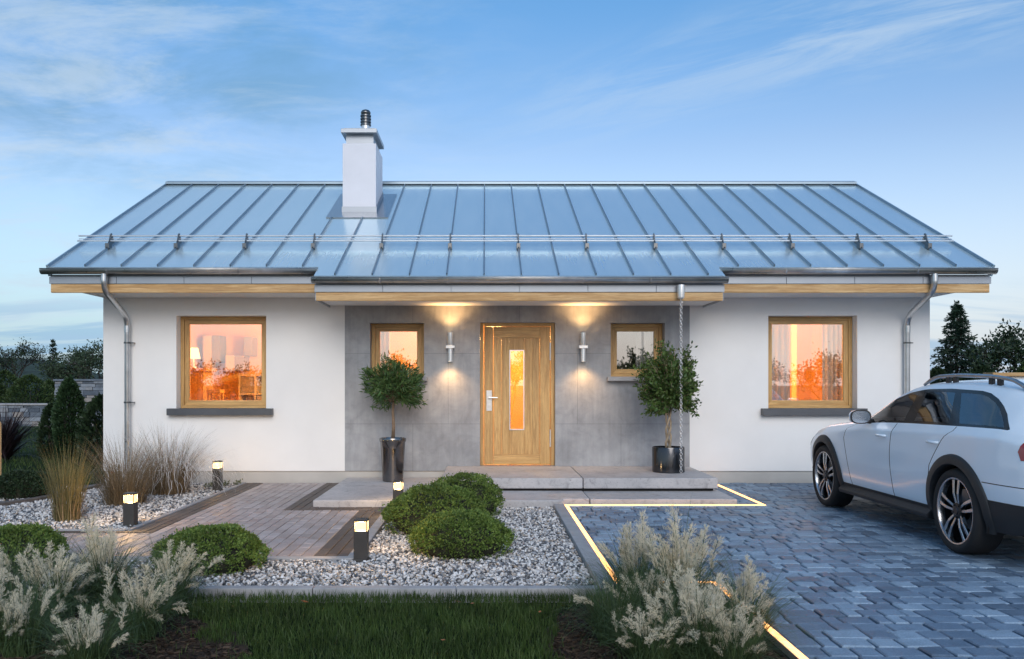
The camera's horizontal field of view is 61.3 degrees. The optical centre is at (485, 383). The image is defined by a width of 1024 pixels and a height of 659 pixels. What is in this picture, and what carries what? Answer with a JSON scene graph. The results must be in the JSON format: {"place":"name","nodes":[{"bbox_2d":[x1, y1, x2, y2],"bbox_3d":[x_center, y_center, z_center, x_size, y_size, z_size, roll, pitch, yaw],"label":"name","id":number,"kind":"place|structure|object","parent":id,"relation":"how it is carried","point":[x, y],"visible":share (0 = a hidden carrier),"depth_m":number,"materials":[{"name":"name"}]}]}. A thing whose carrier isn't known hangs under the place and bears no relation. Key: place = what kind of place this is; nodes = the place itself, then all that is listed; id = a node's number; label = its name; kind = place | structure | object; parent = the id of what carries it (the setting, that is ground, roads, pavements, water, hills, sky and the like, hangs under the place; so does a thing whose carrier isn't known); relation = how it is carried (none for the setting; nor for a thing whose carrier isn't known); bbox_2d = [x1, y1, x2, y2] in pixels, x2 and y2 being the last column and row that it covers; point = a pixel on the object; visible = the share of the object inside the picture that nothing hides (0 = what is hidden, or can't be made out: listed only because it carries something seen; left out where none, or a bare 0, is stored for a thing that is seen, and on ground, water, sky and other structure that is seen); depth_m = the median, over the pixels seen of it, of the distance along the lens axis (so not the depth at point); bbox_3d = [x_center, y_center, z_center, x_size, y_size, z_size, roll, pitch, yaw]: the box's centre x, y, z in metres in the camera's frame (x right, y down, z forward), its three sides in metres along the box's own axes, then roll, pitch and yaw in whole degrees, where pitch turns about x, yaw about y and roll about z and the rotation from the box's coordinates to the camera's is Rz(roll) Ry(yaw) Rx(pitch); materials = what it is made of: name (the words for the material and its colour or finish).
{"place":"outdoors","nodes":[
{"label":"outdoors","id":0,"kind":"place"},
{"bbox_2d":[0,357,101,387],"bbox_3d":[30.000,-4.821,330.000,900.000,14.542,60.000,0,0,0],"label":"hill","id":1,"kind":"structure","parent":0,"point":[29,369],"depth_m":329.54,"materials":[{"name":"green plant"}]},
{"bbox_2d":[0,482,238,528],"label":"gravel","id":2,"kind":"structure","parent":0,"point":[28,513],"depth_m":9.97,"materials":[{"name":"grey gravel"}]},
{"bbox_2d":[30,435,102,521],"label":"feather grass","id":3,"kind":"object","parent":2,"relation":"on","point":[67,504],"depth_m":9.18,"materials":[{"name":"plant"}]},
{"bbox_2d":[61,429,190,505],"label":"feather grass","id":4,"kind":"object","parent":2,"relation":"on","point":[115,483],"depth_m":10.39,"materials":[{"name":"beige plant"}]},
{"bbox_2d":[121,492,137,527],"bbox_3d":[-3.645,1.302,8.870,0.136,0.375,0.136,0,0,0],"label":"bollard light","id":5,"kind":"object","parent":2,"relation":"on","point":[130,504],"visible":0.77,"depth_m":8.81,"materials":[{"name":"metal"}]},
{"bbox_2d":[59,483,358,555],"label":"terrace paving","id":6,"kind":"structure","parent":0,"point":[261,513],"depth_m":9.05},
{"bbox_2d":[1,485,593,593],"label":"gravel base","id":7,"kind":"object","parent":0,"point":[382,557],"depth_m":6.82,"materials":[{"name":"grey gravel"}]},
{"bbox_2d":[0,468,55,500],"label":"juniper shrub","id":8,"kind":"object","parent":7,"relation":"on","point":[20,483],"visible":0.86,"depth_m":10.99,"materials":[{"name":"green plant"}]},
{"bbox_2d":[0,521,69,573],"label":"box shrub","id":9,"kind":"object","parent":7,"relation":"on","point":[8,530],"visible":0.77,"depth_m":6.73,"materials":[{"name":"green plant"}]},
{"bbox_2d":[91,418,245,499],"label":"feather grass","id":10,"kind":"object","parent":7,"relation":"on","point":[169,485],"depth_m":11.34,"materials":[{"name":"beige plant"}]},
{"bbox_2d":[147,522,273,576],"bbox_3d":[-2.166,1.293,6.817,0.964,0.407,0.774,0,0,0],"label":"box shrub","id":11,"kind":"object","parent":7,"relation":"on","point":[244,547],"visible":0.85,"depth_m":6.64,"materials":[{"name":"green plant"}]},
{"bbox_2d":[211,460,222,491],"bbox_3d":[-3.660,1.270,11.800,0.136,0.440,0.136,0,0,0],"label":"bollard light","id":12,"kind":"object","parent":7,"relation":"on","point":[216,486],"visible":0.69,"depth_m":11.74,"materials":[{"name":"metal"}]},
{"bbox_2d":[203,478,242,486],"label":"ground cover","id":13,"kind":"object","parent":7,"relation":"on","point":[225,482],"visible":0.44,"depth_m":12.34,"materials":[{"name":"grey plant"}]},
{"bbox_2d":[352,517,370,562],"bbox_3d":[-1.030,1.302,7.160,0.136,0.375,0.136,0,0,0],"label":"bollard light","id":14,"kind":"object","parent":7,"relation":"on","point":[361,542],"visible":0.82,"depth_m":7.10,"materials":[{"name":"metal"}]},
{"bbox_2d":[393,480,402,499],"bbox_3d":[-1.010,1.302,9.980,0.136,0.375,0.136,0,0,0],"label":"bollard light","id":15,"kind":"object","parent":7,"relation":"on","point":[397,488],"visible":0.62,"depth_m":9.93,"materials":[{"name":"metal"}]},
{"bbox_2d":[378,480,495,536],"bbox_3d":[-0.488,1.216,8.556,1.177,0.538,1.015,0,0,0],"label":"box shrub","id":16,"kind":"object","parent":7,"relation":"on","point":[405,511],"visible":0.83,"depth_m":8.32,"materials":[{"name":"green plant"}]},
{"bbox_2d":[406,507,517,561],"bbox_3d":[-0.209,1.277,7.463,0.977,0.424,0.873,0,0,0],"label":"box shrub","id":17,"kind":"object","parent":7,"relation":"on","point":[468,534],"visible":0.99,"depth_m":7.20,"materials":[{"name":"green plant"}]},
{"bbox_2d":[430,469,505,515],"bbox_3d":[-0.239,1.220,9.549,0.961,0.546,0.808,0,0,0],"label":"box shrub","id":18,"kind":"object","parent":7,"relation":"on","point":[482,487],"visible":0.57,"depth_m":9.40,"materials":[{"name":"green plant"}]},
{"bbox_2d":[0,388,759,658],"bbox_3d":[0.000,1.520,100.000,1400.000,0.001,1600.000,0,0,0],"label":"ground","id":19,"kind":"structure","parent":0,"point":[43,466],"depth_m":5.48,"materials":[{"name":"plant"}]},
{"bbox_2d":[0,421,1,474],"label":"wooden stake","id":20,"kind":"object","parent":19,"relation":"on","point":[0,448],"visible":0.77,"depth_m":11.50,"materials":[{"name":"brown wood"}]},
{"bbox_2d":[0,381,13,402],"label":"bush","id":21,"kind":"object","parent":19,"relation":"on","point":[1,388],"visible":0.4,"depth_m":42.23,"materials":[{"name":"green plant"}]},
{"bbox_2d":[0,369,29,402],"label":"bush","id":22,"kind":"object","parent":19,"relation":"on","point":[10,376],"visible":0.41,"depth_m":42.84,"materials":[{"name":"green plant"}]},
{"bbox_2d":[0,404,38,461],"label":"spiky shrub","id":23,"kind":"object","parent":19,"relation":"on","point":[11,437],"visible":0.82,"depth_m":17.32,"materials":[{"name":"purple plant"}]},
{"bbox_2d":[0,403,50,425],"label":"stone wall","id":24,"kind":"structure","parent":19,"relation":"on","point":[31,409],"depth_m":30.98,"materials":[{"name":"stone"}]},
{"bbox_2d":[0,373,54,402],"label":"bush","id":25,"kind":"object","parent":19,"relation":"on","point":[22,381],"visible":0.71,"depth_m":39.57,"materials":[{"name":"green plant"}]},
{"bbox_2d":[0,337,57,385],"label":"bare tree","id":26,"kind":"object","parent":19,"relation":"on","point":[21,352],"visible":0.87,"depth_m":60.18,"materials":[{"name":"green plant"}]},
{"bbox_2d":[32,378,55,402],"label":"bush","id":27,"kind":"object","parent":19,"relation":"on","point":[50,382],"visible":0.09,"depth_m":41.81,"materials":[{"name":"green plant"}]},
{"bbox_2d":[34,402,64,458],"bbox_3d":[-8.712,0.960,17.430,0.694,1.229,0.724,0,0,0],"label":"dark bush","id":28,"kind":"object","parent":19,"relation":"on","point":[43,431],"visible":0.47,"depth_m":17.21,"materials":[{"name":"green plant"}]},
{"bbox_2d":[41,339,58,381],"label":"pine tree","id":29,"kind":"object","parent":19,"relation":"on","point":[52,350],"visible":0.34,"depth_m":55.95,"materials":[{"name":"green plant"}]},
{"bbox_2d":[0,484,101,505],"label":"curved kerb","id":30,"kind":"structure","parent":19,"relation":"on","point":[18,501],"depth_m":10.71,"materials":[{"name":"grey concrete"}]},
{"bbox_2d":[2,426,103,484],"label":"lawn grass","id":31,"kind":"structure","parent":19,"relation":"on","point":[30,462],"depth_m":16.20,"materials":[{"name":"green plant"}]},
{"bbox_2d":[33,345,98,378],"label":"leafy tree","id":32,"kind":"object","parent":19,"relation":"on","point":[53,369],"visible":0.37,"depth_m":52.77,"materials":[{"name":"green plant"}]},
{"bbox_2d":[50,374,85,463],"bbox_3d":[-7.969,0.690,16.509,0.674,1.766,0.685,0,0,-45],"label":"columnar conifer","id":33,"kind":"object","parent":19,"relation":"on","point":[64,410],"visible":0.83,"depth_m":16.32,"materials":[{"name":"green plant"}]},
{"bbox_2d":[53,338,102,378],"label":"leafy tree","id":34,"kind":"object","parent":19,"relation":"on","point":[97,365],"visible":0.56,"depth_m":51.63,"materials":[{"name":"green plant"}]},
{"bbox_2d":[53,379,102,425],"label":"stone wall","id":35,"kind":"structure","parent":19,"relation":"on","point":[89,388],"depth_m":30.88,"materials":[{"name":"grey stone"}]},
{"bbox_2d":[73,392,102,465],"bbox_3d":[-7.192,0.854,16.183,0.964,1.444,0.961,0,0,-20],"label":"dark bush","id":36,"kind":"object","parent":19,"relation":"on","point":[89,416],"visible":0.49,"depth_m":15.95,"materials":[{"name":"green plant"}]},
{"bbox_2d":[33,512,166,603],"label":"plume grass","id":37,"kind":"object","parent":19,"relation":"on","point":[110,542],"depth_m":5.84,"materials":[{"name":"plant"}]},
{"bbox_2d":[9,482,615,602],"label":"kerb stones","id":38,"kind":"object","parent":19,"relation":"on","point":[572,528],"visible":0.31,"depth_m":6.03,"materials":[{"name":"concrete"}]},
{"bbox_2d":[0,603,786,658],"bbox_3d":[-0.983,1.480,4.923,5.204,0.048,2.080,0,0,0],"label":"bark mulch","id":39,"kind":"object","parent":19,"relation":"on","point":[151,650],"visible":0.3,"depth_m":4.86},
{"bbox_2d":[0,527,75,612],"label":"plume grass","id":40,"kind":"object","parent":39,"relation":"on","point":[7,562],"depth_m":5.61,"materials":[{"name":"plant"}]},
{"bbox_2d":[0,561,111,658],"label":"plume grass","id":41,"kind":"object","parent":39,"relation":"on","point":[9,627],"depth_m":4.70,"materials":[{"name":"plant"}]},
{"bbox_2d":[0,524,142,621],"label":"plume grass","id":42,"kind":"object","parent":39,"relation":"on","point":[70,579],"depth_m":5.41,"materials":[{"name":"plant"}]},
{"bbox_2d":[6,594,160,658],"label":"plume grass","id":43,"kind":"object","parent":39,"relation":"on","point":[92,648],"depth_m":4.42,"materials":[{"name":"plant"}]},
{"bbox_2d":[51,559,215,645],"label":"plume grass","id":44,"kind":"object","parent":39,"relation":"on","point":[150,604],"depth_m":5.00,"materials":[{"name":"plant"}]},
{"bbox_2d":[81,523,250,619],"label":"plume grass","id":45,"kind":"object","parent":39,"relation":"on","point":[182,565],"depth_m":5.70,"materials":[{"name":"plant"}]},
{"bbox_2d":[530,541,681,653],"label":"plume grass","id":46,"kind":"object","parent":39,"relation":"on","point":[599,609],"depth_m":4.92,"materials":[{"name":"plant"}]},
{"bbox_2d":[552,520,725,615],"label":"plume grass","id":47,"kind":"object","parent":39,"relation":"on","point":[627,544],"depth_m":5.69,"materials":[{"name":"plant"}]},
{"bbox_2d":[548,537,738,649],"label":"plume grass","id":48,"kind":"object","parent":39,"relation":"on","point":[645,583],"depth_m":5.10,"materials":[{"name":"plant"}]},
{"bbox_2d":[570,583,727,658],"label":"plume grass","id":49,"kind":"object","parent":39,"relation":"on","point":[636,650],"depth_m":4.46,"materials":[{"name":"plant"}]},
{"bbox_2d":[569,499,777,647],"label":"plume grass","id":50,"kind":"object","parent":39,"relation":"on","point":[678,552],"depth_m":5.26,"materials":[{"name":"plant"}]},
{"bbox_2d":[593,550,804,658],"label":"plume grass","id":51,"kind":"object","parent":39,"relation":"on","point":[695,597],"depth_m":4.54,"materials":[{"name":"plant"}]},
{"bbox_2d":[654,584,809,658],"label":"plume grass","id":52,"kind":"object","parent":39,"relation":"on","point":[725,652],"depth_m":4.39,"materials":[{"name":"plant"}]},
{"bbox_2d":[698,550,833,651],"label":"plume grass","id":53,"kind":"object","parent":39,"relation":"on","point":[746,577],"depth_m":4.97,"materials":[{"name":"plant"}]},
{"bbox_2d":[313,477,588,508],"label":"step slab","id":54,"kind":"structure","parent":19,"relation":"on","point":[362,492],"depth_m":10.64,"materials":[{"name":"concrete"}]},
{"bbox_2d":[379,437,405,481],"bbox_3d":[-1.310,1.067,12.200,0.378,0.612,0.378,0,0,0],"label":"planter","id":55,"kind":"object","parent":54,"relation":"on","point":[392,455],"visible":0.87,"depth_m":12.06,"materials":[{"name":"metal"}]},
{"bbox_2d":[358,351,427,438],"bbox_3d":[-1.299,0.171,12.205,1.018,1.249,0.990,0,0,0],"label":"olive tree","id":56,"kind":"object","parent":55,"relation":"in","point":[390,386],"visible":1,"depth_m":12.06,"materials":[{"name":"green plant"}]},
{"bbox_2d":[503,488,712,490],"bbox_3d":[1.205,1.358,11.900,3.450,0.031,1.560,0,0,0],"label":"step bed","id":57,"kind":"object","parent":54,"relation":"on","point":[582,489],"visible":0.21,"depth_m":11.12,"materials":[{"name":"grey concrete"}]},
{"bbox_2d":[442,466,582,488],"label":"step slab","id":58,"kind":"structure","parent":57,"relation":"on","point":[535,477],"depth_m":11.39,"materials":[{"name":"concrete"}]},
{"bbox_2d":[571,466,717,488],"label":"step slab","id":59,"kind":"structure","parent":57,"relation":"on","point":[619,477],"depth_m":11.08,"materials":[{"name":"concrete"}]},
{"bbox_2d":[652,446,684,472],"bbox_3d":[2.510,1.035,11.860,0.448,0.345,0.448,0,0,0],"label":"planter","id":60,"kind":"object","parent":59,"relation":"on","point":[666,460],"visible":0.96,"depth_m":11.67,"materials":[{"name":"metal"}]},
{"bbox_2d":[631,338,703,447],"bbox_3d":[2.518,0.142,11.829,1.015,1.563,0.959,0,0,0],"label":"ficus tree","id":61,"kind":"object","parent":60,"relation":"in","point":[661,392],"visible":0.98,"depth_m":11.72,"materials":[{"name":"green plant"}]},
{"bbox_2d":[39,109,998,483],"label":"house","id":62,"kind":"structure","parent":19,"relation":"on","point":[315,289],"depth_m":12.70,"materials":[{"name":"white paint"}]},
{"bbox_2d":[190,368,216,399],"bbox_3d":[-5.040,0.490,14.700,0.760,1.520,0.600,0,0,0],"label":"sideboard","id":63,"kind":"object","parent":62,"relation":"on","point":[201,380],"visible":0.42,"depth_m":14.44,"materials":[{"name":"brown wood"}]},
{"bbox_2d":[190,348,199,367],"bbox_3d":[-4.950,-0.441,14.650,0.220,0.339,0.220,0,0,0],"label":"table lamp","id":64,"kind":"object","parent":63,"relation":"on","point":[194,353],"visible":0.91,"depth_m":14.59,"materials":[{"name":"metal"}]},
{"bbox_2d":[206,389,223,399],"bbox_3d":[-4.385,0.670,14.015,0.230,1.160,0.230,0,0,0],"label":"table","id":65,"kind":"object","parent":62,"relation":"on","point":[212,391],"visible":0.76,"depth_m":13.91,"materials":[{"name":"brown wood"}]},
{"bbox_2d":[166,317,273,414],"bbox_3d":[-3.886,-0.273,12.783,1.540,1.463,0.365,0,0,0],"label":"window","id":66,"kind":"structure","parent":62,"relation":"in","point":[188,407],"depth_m":12.89,"materials":[{"name":"brown wood"}]},
{"bbox_2d":[203,335,256,374],"bbox_3d":[-4.840,-0.540,16.395,0.920,0.740,0.390,0,0,0],"label":"wall cabinet","id":67,"kind":"object","parent":62,"relation":"attached to","point":[214,350],"depth_m":16.20,"materials":[{"name":"white wood"}]},
{"bbox_2d":[239,374,260,399],"bbox_3d":[-4.255,0.537,16.150,0.610,1.425,0.400,0,0,0],"label":"shelf unit","id":68,"kind":"object","parent":62,"relation":"in","point":[249,386],"visible":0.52,"depth_m":15.97,"materials":[{"name":"wood"}]},
{"bbox_2d":[380,332,389,367],"bbox_3d":[-1.562,-0.300,13.201,0.204,1.700,0.095,0,0,0],"label":"curtain","id":69,"kind":"object","parent":62,"relation":"hanging from","point":[385,341],"depth_m":13.21,"materials":[{"name":"fabric"}]},
{"bbox_2d":[365,324,427,380],"bbox_3d":[-1.302,-0.470,12.783,0.905,0.852,0.365,0,0,0],"label":"window","id":70,"kind":"structure","parent":62,"relation":"in","point":[376,328],"depth_m":12.90,"materials":[{"name":"brown wood"}]},
{"bbox_2d":[446,332,454,361],"bbox_3d":[-0.515,-0.537,12.632,0.128,0.425,0.134,0,0,0],"label":"wall lamp","id":71,"kind":"object","parent":62,"relation":"attached to","point":[450,346],"visible":1,"depth_m":12.58,"materials":[{"name":"metal"}]},
{"bbox_2d":[510,351,510,428],"bbox_3d":[0.338,0.000,13.151,0.066,2.100,0.089,0,0,-25],"label":"curtain","id":72,"kind":"object","parent":62,"relation":"hanging from","point":[510,389],"visible":0.06,"depth_m":13.14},
{"bbox_2d":[480,323,554,464],"bbox_3d":[0.471,0.152,12.802,1.103,2.109,0.137,0,0,0],"label":"door","id":73,"kind":"structure","parent":62,"relation":"in","point":[534,443],"depth_m":12.80,"materials":[{"name":"brown wood"}]},
{"bbox_2d":[578,332,587,361],"bbox_3d":[1.425,-0.537,12.632,0.128,0.425,0.134,0,0,0],"label":"wall lamp","id":74,"kind":"object","parent":62,"relation":"attached to","point":[583,346],"visible":1,"depth_m":12.58,"materials":[{"name":"metal"}]},
{"bbox_2d":[607,324,661,380],"bbox_3d":[2.237,-0.470,12.783,0.905,0.852,0.365,0,0,0],"label":"window","id":75,"kind":"structure","parent":62,"relation":"in","point":[616,374],"depth_m":12.90,"materials":[{"name":"brown wood"}]},
{"bbox_2d":[636,332,650,368],"bbox_3d":[2.408,-0.300,13.202,0.224,1.700,0.088,0,0,0],"label":"curtain","id":76,"kind":"object","parent":62,"relation":"hanging from","point":[643,343],"visible":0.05,"depth_m":13.20,"materials":[{"name":"fabric"}]},
{"bbox_2d":[677,284,684,472],"bbox_3d":[2.605,-0.066,11.517,0.104,2.508,0.104,0,0,0],"label":"rain chain","id":77,"kind":"object","parent":62,"relation":"hanging from","point":[680,291],"visible":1,"depth_m":11.50,"materials":[{"name":"metal"}]},
{"bbox_2d":[772,324,789,399],"bbox_3d":[4.428,0.025,13.221,0.464,2.350,0.092,0,0,0],"label":"curtain","id":78,"kind":"object","parent":62,"relation":"hanging from","point":[780,361],"visible":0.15,"depth_m":13.22,"materials":[{"name":"fabric"}]},
{"bbox_2d":[761,317,867,414],"bbox_3d":[4.809,-0.273,12.783,1.529,1.463,0.365,0,0,0],"label":"window","id":79,"kind":"structure","parent":62,"relation":"in","point":[844,406],"depth_m":12.88,"materials":[{"name":"brown wood"}]},
{"bbox_2d":[822,324,841,399],"bbox_3d":[5.308,0.025,13.222,0.304,2.350,0.088,0,0,0],"label":"curtain","id":80,"kind":"object","parent":62,"relation":"hanging from","point":[831,361],"visible":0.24,"depth_m":13.22,"materials":[{"name":"fabric"}]},
{"bbox_2d":[583,489,736,503],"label":"step slab","id":81,"kind":"structure","parent":19,"relation":"on","point":[714,496],"depth_m":10.50,"materials":[{"name":"concrete"}]},
{"bbox_2d":[930,365,948,384],"bbox_3d":[19.361,0.380,36.980,1.958,2.391,1.839,0,0,42],"label":"back bush","id":82,"kind":"object","parent":19,"relation":"on","point":[936,370],"visible":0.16,"depth_m":36.83,"materials":[{"name":"green plant"}]},
{"bbox_2d":[930,300,983,383],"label":"spruce tree","id":83,"kind":"object","parent":19,"relation":"on","point":[958,327],"visible":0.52,"depth_m":41.82,"materials":[{"name":"green plant"}]},
{"bbox_2d":[952,371,977,380],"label":"back bush","id":84,"kind":"object","parent":19,"relation":"on","point":[963,378],"visible":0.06,"depth_m":34.77,"materials":[{"name":"green plant"}]},
{"bbox_2d":[970,364,995,379],"bbox_3d":[20.733,0.365,36.019,2.397,2.426,2.557,0,0,30],"label":"back bush","id":85,"kind":"object","parent":19,"relation":"on","point":[978,369],"visible":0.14,"depth_m":35.82,"materials":[{"name":"green plant"}]},
{"bbox_2d":[952,318,1023,372],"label":"dark tree","id":86,"kind":"object","parent":19,"relation":"on","point":[997,353],"visible":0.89,"depth_m":37.64,"materials":[{"name":"green plant"}]},
{"bbox_2d":[1015,360,1023,372],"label":"back bush","id":87,"kind":"object","parent":19,"relation":"on","point":[1020,369],"visible":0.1,"depth_m":22.01,"materials":[{"name":"green plant"}]},
{"bbox_2d":[0,0,1023,372],"label":"sky","id":88,"kind":"structure","parent":0,"point":[919,104],"materials":[{"name":"blue"}]},
{"bbox_2d":[710,589,788,658],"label":"driveway bed","id":89,"kind":"object","parent":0,"point":[781,652],"depth_m":4.83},
{"bbox_2d":[570,483,1023,658],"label":"driveway paving","id":90,"kind":"structure","parent":0,"point":[900,584],"depth_m":6.73,"materials":[{"name":"grey stone"}]},
{"bbox_2d":[565,484,808,658],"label":"light strip","id":91,"kind":"object","parent":90,"relation":"on","point":[794,650],"visible":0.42,"depth_m":9.09,"materials":[{"name":"plastic"}]},
{"bbox_2d":[810,373,1023,553],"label":"estate car","id":92,"kind":"object","parent":90,"relation":"on","point":[947,456],"visible":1,"depth_m":7.82,"materials":[{"name":"white paint"}]},
{"bbox_2d":[983,373,1023,378],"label":"garden wall","id":93,"kind":"structure","parent":0,"point":[1017,375],"depth_m":14.44,"materials":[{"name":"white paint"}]},
{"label":"terrace bed","id":94,"kind":"structure","parent":0,"visible":0},
{"bbox_2d":[56,483,385,555],"bbox_3d":[-5.030,1.471,9.945,7.933,0.050,5.423,0,0,0],"label":"terrace border","id":95,"kind":"object","parent":94,"relation":"on","point":[340,542],"visible":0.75,"depth_m":9.53,"materials":[{"name":"grey concrete"}]}
]}

